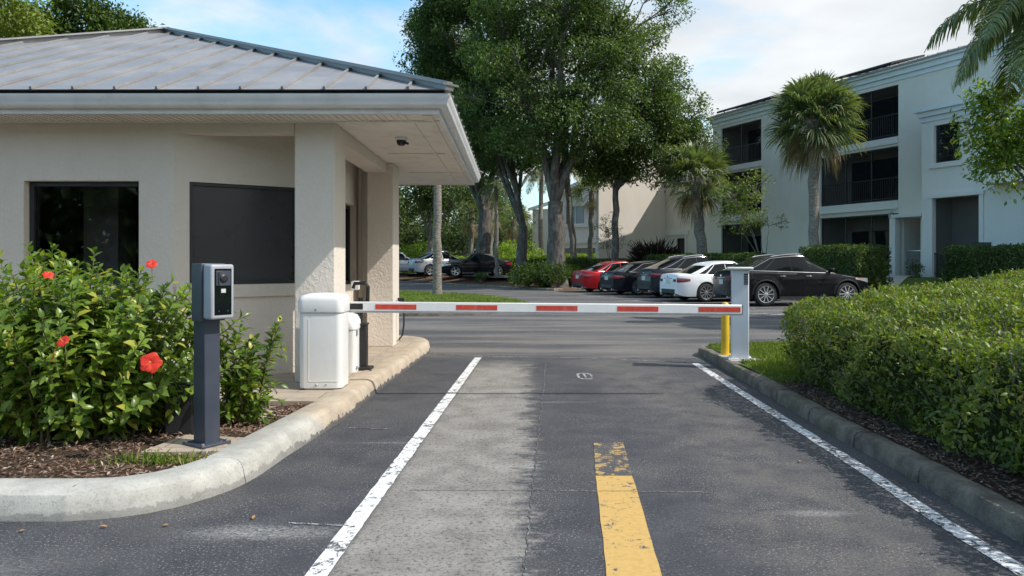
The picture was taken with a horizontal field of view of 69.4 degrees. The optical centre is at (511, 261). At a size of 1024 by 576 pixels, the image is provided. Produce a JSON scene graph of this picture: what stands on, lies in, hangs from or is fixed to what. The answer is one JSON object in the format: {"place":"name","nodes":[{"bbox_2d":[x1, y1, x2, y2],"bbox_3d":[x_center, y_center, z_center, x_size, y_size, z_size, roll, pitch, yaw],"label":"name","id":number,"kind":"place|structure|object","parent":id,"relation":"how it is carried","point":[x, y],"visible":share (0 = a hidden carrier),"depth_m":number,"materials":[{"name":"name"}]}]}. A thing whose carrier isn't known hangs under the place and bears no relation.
{"place":"outdoors","nodes":[
{"label":"outdoors","id":0,"kind":"place"},
{"bbox_2d":[0,401,312,477],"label":"mulch bed","id":1,"kind":"object","parent":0,"point":[80,457],"visible":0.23,"depth_m":5.09,"materials":[{"name":"brown wood"}]},
{"bbox_2d":[0,241,252,445],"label":"hibiscus bush","id":2,"kind":"object","parent":1,"relation":"on","point":[64,374],"visible":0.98,"depth_m":5.40,"materials":[{"name":"green plant"}]},
{"bbox_2d":[87,448,216,467],"bbox_3d":[-2.334,1.291,4.876,0.886,0.098,0.406,0,0,0],"label":"grass tuft","id":3,"kind":"object","parent":1,"relation":"on","point":[160,459],"visible":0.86,"depth_m":4.86,"materials":[{"name":"green plant"}]},
{"bbox_2d":[165,380,193,435],"bbox_3d":[-2.560,1.130,5.720,0.220,0.400,0.180,0,0,-10],"label":"utility pedestal","id":4,"kind":"object","parent":1,"relation":"on","point":[182,422],"visible":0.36,"depth_m":5.65,"materials":[{"name":"black metal"}]},
{"bbox_2d":[139,435,243,456],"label":"footing slab","id":5,"kind":"structure","parent":1,"relation":"on","point":[178,446],"depth_m":5.18,"materials":[{"name":"concrete"}]},
{"bbox_2d":[182,263,233,448],"bbox_3d":[-2.149,0.660,5.259,0.314,1.290,0.230,0,0,34],"label":"keypad kiosk","id":6,"kind":"object","parent":5,"relation":"on","point":[212,295],"visible":1,"depth_m":5.21,"materials":[{"name":"metal"}]},
{"bbox_2d":[220,316,288,425],"bbox_3d":[-2.236,0.922,6.194,0.701,0.923,0.802,0,0,-16],"label":"hibiscus bush","id":7,"kind":"object","parent":1,"relation":"on","point":[242,385],"visible":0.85,"depth_m":6.07,"materials":[{"name":"green plant"}]},
{"bbox_2d":[233,405,286,418],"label":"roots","id":8,"kind":"object","parent":1,"relation":"on","point":[266,414],"visible":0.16,"depth_m":6.30,"materials":[{"name":"beige wood"}]},
{"bbox_2d":[220,337,411,404],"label":"pavement","id":9,"kind":"structure","parent":0,"point":[294,393],"depth_m":7.71,"materials":[{"name":"concrete"}]},
{"bbox_2d":[0,27,483,381],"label":"guardhouse","id":10,"kind":"structure","parent":9,"relation":"on","point":[275,177],"depth_m":8.09,"materials":[{"name":"beige paint"}]},
{"bbox_2d":[29,182,138,284],"bbox_3d":[-4.603,-0.300,8.025,1.225,1.114,0.070,0,0,0],"label":"window","id":11,"kind":"structure","parent":10,"relation":"in","point":[33,186],"depth_m":7.99,"materials":[{"name":"brown metal"}]},
{"bbox_2d":[189,182,294,283],"bbox_3d":[-3.025,-0.300,8.372,1.186,1.114,0.070,0,0,-34],"label":"window","id":12,"kind":"structure","parent":10,"relation":"in","point":[249,228],"depth_m":8.37,"materials":[{"name":"black glass"}]},
{"bbox_2d":[345,205,349,283],"bbox_3d":[-2.546,-0.250,10.845,0.070,1.194,1.244,0,0,0],"label":"window","id":13,"kind":"structure","parent":10,"relation":"in","point":[347,208],"depth_m":11.42,"materials":[{"name":"black glass"}]},
{"bbox_2d":[345,281,359,289],"bbox_3d":[-2.318,0.349,10.600,0.260,0.130,0.070,0,0,0],"label":"junction box","id":14,"kind":"object","parent":10,"relation":"attached to","point":[357,287],"visible":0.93,"depth_m":10.57,"materials":[{"name":"white plastic"}]},
{"bbox_2d":[395,137,408,145],"bbox_3d":[-1.333,-1.435,8.900,0.150,0.100,0.150,0,0,-28],"label":"security camera","id":15,"kind":"object","parent":10,"relation":"attached to","point":[400,141],"visible":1,"depth_m":8.85,"materials":[{"name":"black plastic"}]},
{"bbox_2d":[298,293,349,389],"bbox_3d":[-1.930,0.812,7.607,0.462,0.972,0.398,0,0,0],"label":"barrier cabinet","id":16,"kind":"object","parent":9,"relation":"on","point":[323,341],"visible":1,"depth_m":7.43,"materials":[{"name":"metal"}]},
{"bbox_2d":[348,301,742,315],"bbox_3d":[0.242,0.496,7.820,4.392,0.124,0.060,0,0,0],"label":"boom barrier","id":17,"kind":"object","parent":16,"relation":"attached to","point":[547,308],"visible":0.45,"depth_m":7.80,"materials":[{"name":"metal"}]},
{"bbox_2d":[348,312,360,372],"bbox_3d":[-1.990,0.953,8.780,0.365,0.690,0.365,0,0,0],"label":"gate operator","id":18,"kind":"object","parent":9,"relation":"on","point":[354,320],"visible":0.38,"depth_m":8.63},
{"bbox_2d":[397,298,404,339],"bbox_3d":[-1.774,0.942,11.833,0.111,0.739,0.736,0,0,-8],"label":"hose","id":19,"kind":"object","parent":9,"relation":"on","point":[402,300],"visible":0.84,"depth_m":11.49,"materials":[{"name":"black rubber"}]},
{"bbox_2d":[400,272,511,277],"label":"parking lot","id":20,"kind":"structure","parent":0,"point":[503,276],"depth_m":46.14,"materials":[{"name":"grey asphalt"}]},
{"bbox_2d":[399,252,411,271],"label":"parked car","id":21,"kind":"object","parent":20,"relation":"on","point":[404,258],"visible":0.06,"depth_m":53.19,"materials":[{"name":"silver metal"}]},
{"bbox_2d":[399,188,462,255],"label":"background tree","id":22,"kind":"object","parent":20,"relation":"on","point":[408,239],"visible":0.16,"depth_m":69.16,"materials":[{"name":"green plant"}]},
{"bbox_2d":[408,251,468,275],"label":"parked car","id":23,"kind":"object","parent":20,"relation":"on","point":[421,264],"visible":0.56,"depth_m":48.31,"materials":[{"name":"silver metal"}]},
{"bbox_2d":[415,185,524,256],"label":"background tree","id":24,"kind":"object","parent":20,"relation":"on","point":[460,242],"visible":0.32,"depth_m":70.47,"materials":[{"name":"green plant"}]},
{"bbox_2d":[442,253,511,276],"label":"parked car","id":25,"kind":"object","parent":20,"relation":"on","point":[474,263],"visible":0.88,"depth_m":45.44,"materials":[{"name":"black paint"}]},
{"bbox_2d":[473,193,511,254],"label":"tree","id":26,"kind":"object","parent":20,"relation":"on","point":[491,208],"visible":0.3,"depth_m":57.85,"materials":[{"name":"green plant"}]},
{"bbox_2d":[459,182,537,255],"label":"background tree","id":27,"kind":"object","parent":20,"relation":"on","point":[506,203],"visible":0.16,"depth_m":74.88,"materials":[{"name":"green plant"}]},
{"bbox_2d":[452,255,546,274],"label":"hedge","id":28,"kind":"object","parent":20,"relation":"on","point":[531,259],"visible":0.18,"depth_m":50.11,"materials":[{"name":"green plant"}]},
{"bbox_2d":[399,289,528,302],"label":"lawn","id":29,"kind":"structure","parent":0,"point":[443,299],"depth_m":25.26,"materials":[{"name":"green plant"}]},
{"bbox_2d":[0,0,62,37],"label":"broadleaf tree","id":30,"kind":"object","parent":29,"relation":"on","point":[10,27],"visible":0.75,"depth_m":23.93,"materials":[{"name":"green plant"}]},
{"bbox_2d":[2,0,164,35],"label":"broadleaf tree","id":31,"kind":"object","parent":29,"relation":"on","point":[94,15],"visible":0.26,"depth_m":26.02,"materials":[{"name":"green plant"}]},
{"bbox_2d":[432,185,441,294],"bbox_3d":[-2.821,-1.821,28.697,1.590,6.710,1.564,0,0,-36],"label":"palm tree","id":32,"kind":"object","parent":29,"relation":"on","point":[437,258],"visible":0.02,"depth_m":28.63,"materials":[{"name":"grey plant"}]},
{"bbox_2d":[399,273,598,290],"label":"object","id":33,"kind":"structure","parent":0,"point":[446,278],"depth_m":46.03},
{"bbox_2d":[399,239,433,273],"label":"bush","id":34,"kind":"object","parent":33,"relation":"on","point":[416,253],"visible":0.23,"depth_m":59.93,"materials":[{"name":"green plant"}]},
{"bbox_2d":[399,180,486,251],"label":"background tree","id":35,"kind":"object","parent":33,"relation":"on","point":[462,193],"visible":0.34,"depth_m":57.67,"materials":[{"name":"green plant"}]},
{"bbox_2d":[450,197,478,255],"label":"tree","id":36,"kind":"object","parent":33,"relation":"on","point":[473,230],"visible":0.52,"depth_m":61.83,"materials":[{"name":"green plant"}]},
{"bbox_2d":[399,7,537,275],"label":"oak tree","id":37,"kind":"object","parent":33,"relation":"on","point":[483,243],"visible":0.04,"depth_m":48.10,"materials":[{"name":"green plant"}]},
{"bbox_2d":[393,0,550,280],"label":"oak tree","id":38,"kind":"object","parent":33,"relation":"on","point":[435,20],"visible":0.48,"depth_m":41.46,"materials":[{"name":"green plant"}]},
{"bbox_2d":[473,271,488,282],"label":"shrub","id":39,"kind":"object","parent":33,"relation":"on","point":[482,276],"visible":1,"depth_m":43.51,"materials":[{"name":"green plant"}]},
{"bbox_2d":[477,171,510,278],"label":"palm tree","id":40,"kind":"object","parent":33,"relation":"on","point":[491,185],"visible":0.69,"depth_m":44.88,"materials":[{"name":"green plant"}]},
{"bbox_2d":[494,203,537,249],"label":"palm tree","id":41,"kind":"object","parent":33,"relation":"on","point":[513,231],"visible":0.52,"depth_m":59.86,"materials":[{"name":"green plant"}]},
{"bbox_2d":[498,239,545,256],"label":"bush","id":42,"kind":"object","parent":33,"relation":"on","point":[512,252],"visible":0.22,"depth_m":53.66,"materials":[{"name":"green plant"}]},
{"bbox_2d":[508,260,551,287],"bbox_3d":[0.934,0.706,37.633,2.430,1.516,2.093,0,0,0],"label":"bush","id":43,"kind":"object","parent":33,"relation":"on","point":[525,276],"visible":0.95,"depth_m":37.15,"materials":[{"name":"green plant"}]},
{"bbox_2d":[517,165,546,254],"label":"palm tree","id":44,"kind":"object","parent":33,"relation":"on","point":[541,180],"visible":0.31,"depth_m":65.83,"materials":[{"name":"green plant"}]},
{"bbox_2d":[528,258,571,287],"bbox_3d":[1.963,0.614,37.208,2.292,1.568,2.015,0,0,-22],"label":"bush","id":45,"kind":"object","parent":33,"relation":"on","point":[551,275],"visible":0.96,"depth_m":36.92,"materials":[{"name":"green plant"}]},
{"bbox_2d":[541,148,590,257],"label":"palm tree","id":46,"kind":"object","parent":33,"relation":"on","point":[570,223],"visible":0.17,"depth_m":46.84,"materials":[{"name":"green plant"}]},
{"bbox_2d":[449,0,698,286],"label":"oak tree","id":47,"kind":"object","parent":33,"relation":"on","point":[555,112],"visible":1,"depth_m":36.62,"materials":[{"name":"green plant"}]},
{"bbox_2d":[566,263,584,284],"bbox_3d":[3.124,0.704,38.528,1.943,1.253,1.628,0,0,0],"label":"bush","id":48,"kind":"object","parent":33,"relation":"on","point":[575,268],"visible":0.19,"depth_m":38.21,"materials":[{"name":"green plant"}]},
{"bbox_2d":[561,182,595,254],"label":"townhouse","id":49,"kind":"structure","parent":33,"relation":"on","point":[581,225],"depth_m":60.02,"materials":[{"name":"paint"}]},
{"bbox_2d":[565,206,583,224],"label":"window","id":50,"kind":"structure","parent":49,"relation":"in","point":[577,214],"depth_m":60.27,"materials":[{"name":"grey glass"}]},
{"bbox_2d":[565,248,594,254],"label":"window","id":51,"kind":"structure","parent":49,"relation":"in","point":[567,250],"depth_m":60.06,"materials":[{"name":"grey glass"}]},
{"bbox_2d":[565,253,595,260],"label":"hedge","id":52,"kind":"object","parent":33,"relation":"on","point":[579,255],"visible":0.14,"depth_m":51.17,"materials":[{"name":"green plant"}]},
{"bbox_2d":[571,177,595,258],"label":"palm tree","id":53,"kind":"object","parent":33,"relation":"on","point":[590,205],"visible":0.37,"depth_m":49.87,"materials":[{"name":"green plant"}]},
{"bbox_2d":[565,257,641,269],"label":"hedge","id":54,"kind":"object","parent":33,"relation":"on","point":[585,263],"visible":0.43,"depth_m":41.31,"materials":[{"name":"green plant"}]},
{"bbox_2d":[588,211,633,260],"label":"tree","id":55,"kind":"object","parent":33,"relation":"on","point":[607,230],"visible":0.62,"depth_m":41.48,"materials":[{"name":"green plant"}]},
{"bbox_2d":[571,46,728,260],"bbox_3d":[7.337,-4.974,39.947,8.981,12.706,6.590,0,0,0],"label":"oak tree","id":56,"kind":"object","parent":33,"relation":"on","point":[666,126],"visible":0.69,"depth_m":38.98,"materials":[{"name":"green plant"}]},
{"bbox_2d":[625,236,683,261],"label":"bush","id":57,"kind":"object","parent":33,"relation":"on","point":[640,251],"visible":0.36,"depth_m":42.02,"materials":[{"name":"green plant"}]},
{"bbox_2d":[642,252,766,263],"bbox_3d":[9.055,0.375,35.600,1.670,1.657,8.824,0,0,-20],"label":"hedge","id":58,"kind":"object","parent":33,"relation":"on","point":[737,258],"visible":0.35,"depth_m":33.29,"materials":[{"name":"green plant"}]},
{"bbox_2d":[2,0,1012,222],"label":"sky","id":59,"kind":"structure","parent":0,"point":[740,52],"materials":[{"name":"blue"}]},
{"bbox_2d":[0,280,1023,575],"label":"road","id":60,"kind":"structure","parent":0,"point":[724,486],"depth_m":4.74,"materials":[{"name":"grey asphalt"}]},
{"bbox_2d":[0,335,429,521],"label":"kerb","id":61,"kind":"structure","parent":60,"relation":"on","point":[244,460],"depth_m":4.54,"materials":[{"name":"concrete"}]},
{"bbox_2d":[352,281,373,370],"bbox_3d":[-1.783,0.774,8.807,0.289,1.064,0.284,0,0,0],"label":"arm pedestal","id":62,"kind":"object","parent":61,"relation":"on","point":[363,347],"visible":0.68,"depth_m":8.81,"materials":[{"name":"black metal"}]},
{"bbox_2d":[289,522,348,525],"bbox_3d":[-1.065,1.446,4.064,0.347,0.001,0.022,0,0,7],"label":"pavement crack","id":63,"kind":"object","parent":60,"relation":"on","point":[313,523],"visible":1,"depth_m":4.07,"materials":[{"name":"white"}]},
{"bbox_2d":[305,357,480,575],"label":"lane line","id":64,"kind":"object","parent":60,"relation":"on","point":[330,555],"visible":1,"depth_m":4.58,"materials":[{"name":"white paint"}]},
{"bbox_2d":[399,185,428,240],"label":"background tree","id":65,"kind":"object","parent":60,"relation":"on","point":[404,223],"visible":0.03,"depth_m":56.27,"materials":[{"name":"green plant"}]},
{"bbox_2d":[399,299,524,315],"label":"kerb","id":66,"kind":"structure","parent":60,"relation":"on","point":[431,314],"depth_m":19.51,"materials":[{"name":"concrete"}]},
{"bbox_2d":[400,279,583,290],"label":"kerb","id":67,"kind":"structure","parent":60,"relation":"on","point":[516,287],"depth_m":40.06,"materials":[{"name":"concrete"}]},
{"bbox_2d":[523,365,545,574],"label":"pavement crack","id":68,"kind":"object","parent":60,"relation":"on","point":[533,485],"visible":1,"depth_m":4.64,"materials":[{"name":"black asphalt"}]},
{"bbox_2d":[411,489,678,491],"bbox_3d":[0.296,1.446,4.658,1.893,0.001,0.027,0,0,2],"label":"pavement crack","id":69,"kind":"object","parent":60,"relation":"on","point":[566,490],"visible":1,"depth_m":4.66,"materials":[{"name":"black asphalt"}]},
{"bbox_2d":[446,354,693,362],"bbox_3d":[0.672,1.446,11.073,4.001,0.001,0.198,0,0,13],"label":"pavement crack","id":70,"kind":"object","parent":60,"relation":"on","point":[571,357],"visible":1,"depth_m":11.09,"materials":[{"name":"grey asphalt"}]},
{"bbox_2d":[577,373,593,378],"bbox_3d":[0.918,1.446,9.304,0.200,0.001,0.540,0,0,0],"label":"road mark","id":71,"kind":"object","parent":60,"relation":"on","point":[578,376],"visible":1,"depth_m":9.26,"materials":[{"name":"white paint"}]},
{"bbox_2d":[571,261,628,292],"bbox_3d":[5.198,0.717,35.233,4.630,1.459,2.080,0,0,-20],"label":"parked car","id":72,"kind":"object","parent":60,"relation":"on","point":[588,279],"visible":0.4,"depth_m":34.12,"materials":[{"name":"red paint"}]},
{"bbox_2d":[594,442,631,474],"bbox_3d":[0.728,1.446,5.446,0.248,0.001,0.927,0,0,5],"label":"yellow line","id":73,"kind":"object","parent":60,"relation":"on","point":[611,459],"visible":1,"depth_m":5.39,"materials":[{"name":"paint"}]},
{"bbox_2d":[596,476,661,575],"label":"yellow line","id":74,"kind":"object","parent":60,"relation":"on","point":[628,548],"visible":1,"depth_m":3.97,"materials":[{"name":"paint"}]},
{"bbox_2d":[600,261,660,294],"bbox_3d":[6.270,0.711,32.526,4.730,1.469,2.098,0,0,-19],"label":"parked car","id":75,"kind":"object","parent":60,"relation":"on","point":[621,279],"visible":0.45,"depth_m":31.30,"materials":[{"name":"blue paint"}]},
{"bbox_2d":[637,255,710,297],"bbox_3d":[7.422,0.595,29.755,4.630,1.703,2.125,0,0,-14],"label":"parked car","id":76,"kind":"object","parent":60,"relation":"on","point":[648,279],"visible":0.38,"depth_m":28.86,"materials":[{"name":"paint"}]},
{"bbox_2d":[660,261,776,301],"bbox_3d":[7.843,0.717,27.218,4.650,1.459,2.080,0,0,-15],"label":"parked car","id":77,"kind":"object","parent":60,"relation":"on","point":[694,280],"visible":0.45,"depth_m":26.11,"materials":[{"name":"white paint"}]},
{"bbox_2d":[653,356,831,469],"bbox_3d":[2.163,1.446,8.224,0.122,0.001,6.205,0,0,-1],"label":"pavement crack","id":78,"kind":"object","parent":60,"relation":"on","point":[749,417],"visible":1,"depth_m":6.86,"materials":[{"name":"black asphalt"}]},
{"bbox_2d":[713,254,867,305],"bbox_3d":[9.236,0.599,24.634,4.780,1.693,2.170,0,0,-7],"label":"parked car","id":79,"kind":"object","parent":60,"relation":"on","point":[773,278],"visible":0.84,"depth_m":23.76,"materials":[{"name":"black paint"}]},
{"bbox_2d":[692,363,1023,575],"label":"lane line","id":80,"kind":"object","parent":60,"relation":"on","point":[990,551],"visible":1,"depth_m":4.62,"materials":[{"name":"white paint"}]},
{"bbox_2d":[698,344,1023,544],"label":"kerb","id":81,"kind":"structure","parent":60,"relation":"on","point":[996,511],"depth_m":5.11,"materials":[{"name":"concrete"}]},
{"bbox_2d":[706,340,809,384],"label":"lawn","id":82,"kind":"structure","parent":0,"point":[757,370],"depth_m":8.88,"materials":[{"name":"green plant"}]},
{"bbox_2d":[715,354,755,363],"bbox_3d":[3.100,1.350,10.120,0.420,0.070,0.780,0,0,0],"label":"concrete pad","id":83,"kind":"object","parent":82,"relation":"on","point":[725,356],"visible":0.14,"depth_m":9.98,"materials":[{"name":"grey concrete"}]},
{"bbox_2d":[719,302,730,354],"bbox_3d":[3.005,0.949,10.420,0.170,0.742,0.170,0,0,0],"label":"bollard","id":84,"kind":"object","parent":83,"relation":"on","point":[724,335],"visible":0.77,"depth_m":10.38,"materials":[{"name":"yellow metal"}]},
{"bbox_2d":[727,267,752,359],"bbox_3d":[3.075,0.700,9.980,0.330,1.240,0.330,0,0,14],"label":"rest post","id":85,"kind":"object","parent":83,"relation":"on","point":[739,324],"visible":0.94,"depth_m":9.87,"materials":[{"name":"grey metal"}]},
{"bbox_2d":[924,0,1023,106],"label":"palm tree","id":86,"kind":"object","parent":82,"relation":"on","point":[1000,23],"visible":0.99,"depth_m":16.02,"materials":[{"name":"green plant"}]},
{"bbox_2d":[886,275,909,286],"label":"path","id":87,"kind":"structure","parent":0,"point":[899,279],"depth_m":29.03,"materials":[{"name":"concrete"}]},
{"bbox_2d":[774,377,1023,505],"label":"mulch bed","id":88,"kind":"object","parent":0,"point":[1002,492],"visible":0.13,"depth_m":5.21,"materials":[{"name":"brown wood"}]},
{"bbox_2d":[777,266,1023,476],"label":"hedge","id":89,"kind":"object","parent":88,"relation":"on","point":[944,364],"visible":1,"depth_m":5.88,"materials":[{"name":"green plant"}]},
{"bbox_2d":[900,276,949,288],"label":"lawn","id":90,"kind":"structure","parent":0,"point":[910,280],"depth_m":27.80,"materials":[{"name":"green plant"}]},
{"bbox_2d":[650,135,735,253],"bbox_3d":[9.247,-2.586,37.450,4.262,7.864,4.484,0,0,39],"label":"palm tree","id":91,"kind":"object","parent":90,"relation":"on","point":[694,159],"visible":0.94,"depth_m":37.18,"materials":[{"name":"green plant"}]},
{"bbox_2d":[704,168,788,252],"bbox_3d":[10.554,-1.437,33.209,3.536,5.572,2.597,0,0,26],"label":"tree","id":92,"kind":"object","parent":90,"relation":"on","point":[738,206],"visible":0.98,"depth_m":33.18,"materials":[{"name":"green plant"}]},
{"bbox_2d":[596,31,1023,276],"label":"apartment building","id":93,"kind":"structure","parent":90,"relation":"on","point":[903,189],"depth_m":33.27,"materials":[{"name":"paint"}]},
{"bbox_2d":[678,238,684,253],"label":"window","id":94,"kind":"structure","parent":93,"relation":"in","point":[681,241],"depth_m":46.79,"materials":[{"name":"black glass"}]},
{"bbox_2d":[717,95,782,113],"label":"solar panel","id":95,"kind":"object","parent":93,"relation":"on","point":[751,103],"visible":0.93,"depth_m":41.17,"materials":[{"name":"black glass"}]},
{"bbox_2d":[832,54,924,80],"bbox_3d":[16.866,-8.900,34.517,2.110,0.800,3.700,0,0,-23],"label":"solar panel","id":96,"kind":"object","parent":93,"relation":"on","point":[877,67],"visible":0.73,"depth_m":33.41,"materials":[{"name":"black glass"}]},
{"bbox_2d":[936,122,958,162],"bbox_3d":[17.186,-4.650,29.043,0.070,1.494,1.064,0,0,-23],"label":"window","id":97,"kind":"structure","parent":93,"relation":"in","point":[939,140],"depth_m":29.16,"materials":[{"name":"black glass"}]},
{"bbox_2d":[757,69,871,247],"bbox_3d":[12.285,-3.199,30.227,4.455,9.172,4.428,0,0,0],"label":"palm tree","id":98,"kind":"object","parent":90,"relation":"on","point":[817,102],"visible":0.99,"depth_m":29.61,"materials":[{"name":"green plant"}]},
{"bbox_2d":[798,243,893,291],"bbox_3d":[12.454,0.327,27.734,2.046,2.047,3.018,0,0,-23],"label":"hedge","id":99,"kind":"object","parent":90,"relation":"on","point":[869,261],"visible":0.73,"depth_m":26.76,"materials":[{"name":"green plant"}]},
{"bbox_2d":[905,259,924,277],"bbox_3d":[15.995,0.281,29.302,0.772,0.777,0.743,0,0,-44],"label":"shrub","id":100,"kind":"object","parent":90,"relation":"on","point":[915,272],"visible":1,"depth_m":29.27,"materials":[{"name":"green plant"}]},
{"bbox_2d":[939,243,1023,281],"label":"hedge","id":101,"kind":"object","parent":90,"relation":"on","point":[965,261],"visible":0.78,"depth_m":25.69,"materials":[{"name":"green plant"}]},
{"label":"ground","id":102,"kind":"structure","parent":0,"visible":0},
{"bbox_2d":[413,174,511,255],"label":"background tree","id":103,"kind":"object","parent":102,"relation":"on","point":[463,207],"visible":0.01,"depth_m":81.80,"materials":[{"name":"green plant"}]},
{"bbox_2d":[399,224,531,255],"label":"tree line","id":104,"kind":"object","parent":102,"relation":"on","point":[450,252],"visible":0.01,"depth_m":121.25,"materials":[{"name":"green plant"}]},
{"bbox_2d":[499,215,531,253],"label":"background tree","id":105,"kind":"object","parent":102,"relation":"on","point":[528,233],"visible":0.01,"depth_m":91.19,"materials":[{"name":"green plant"}]},
{"bbox_2d":[528,202,547,256],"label":"townhouse","id":106,"kind":"structure","parent":102,"relation":"on","point":[534,209],"depth_m":77.35,"materials":[{"name":"beige paint"}]},
{"bbox_2d":[944,76,1023,205],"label":"broadleaf tree","id":107,"kind":"object","parent":102,"relation":"on","point":[1009,144],"visible":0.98,"depth_m":17.57,"materials":[{"name":"green plant"}]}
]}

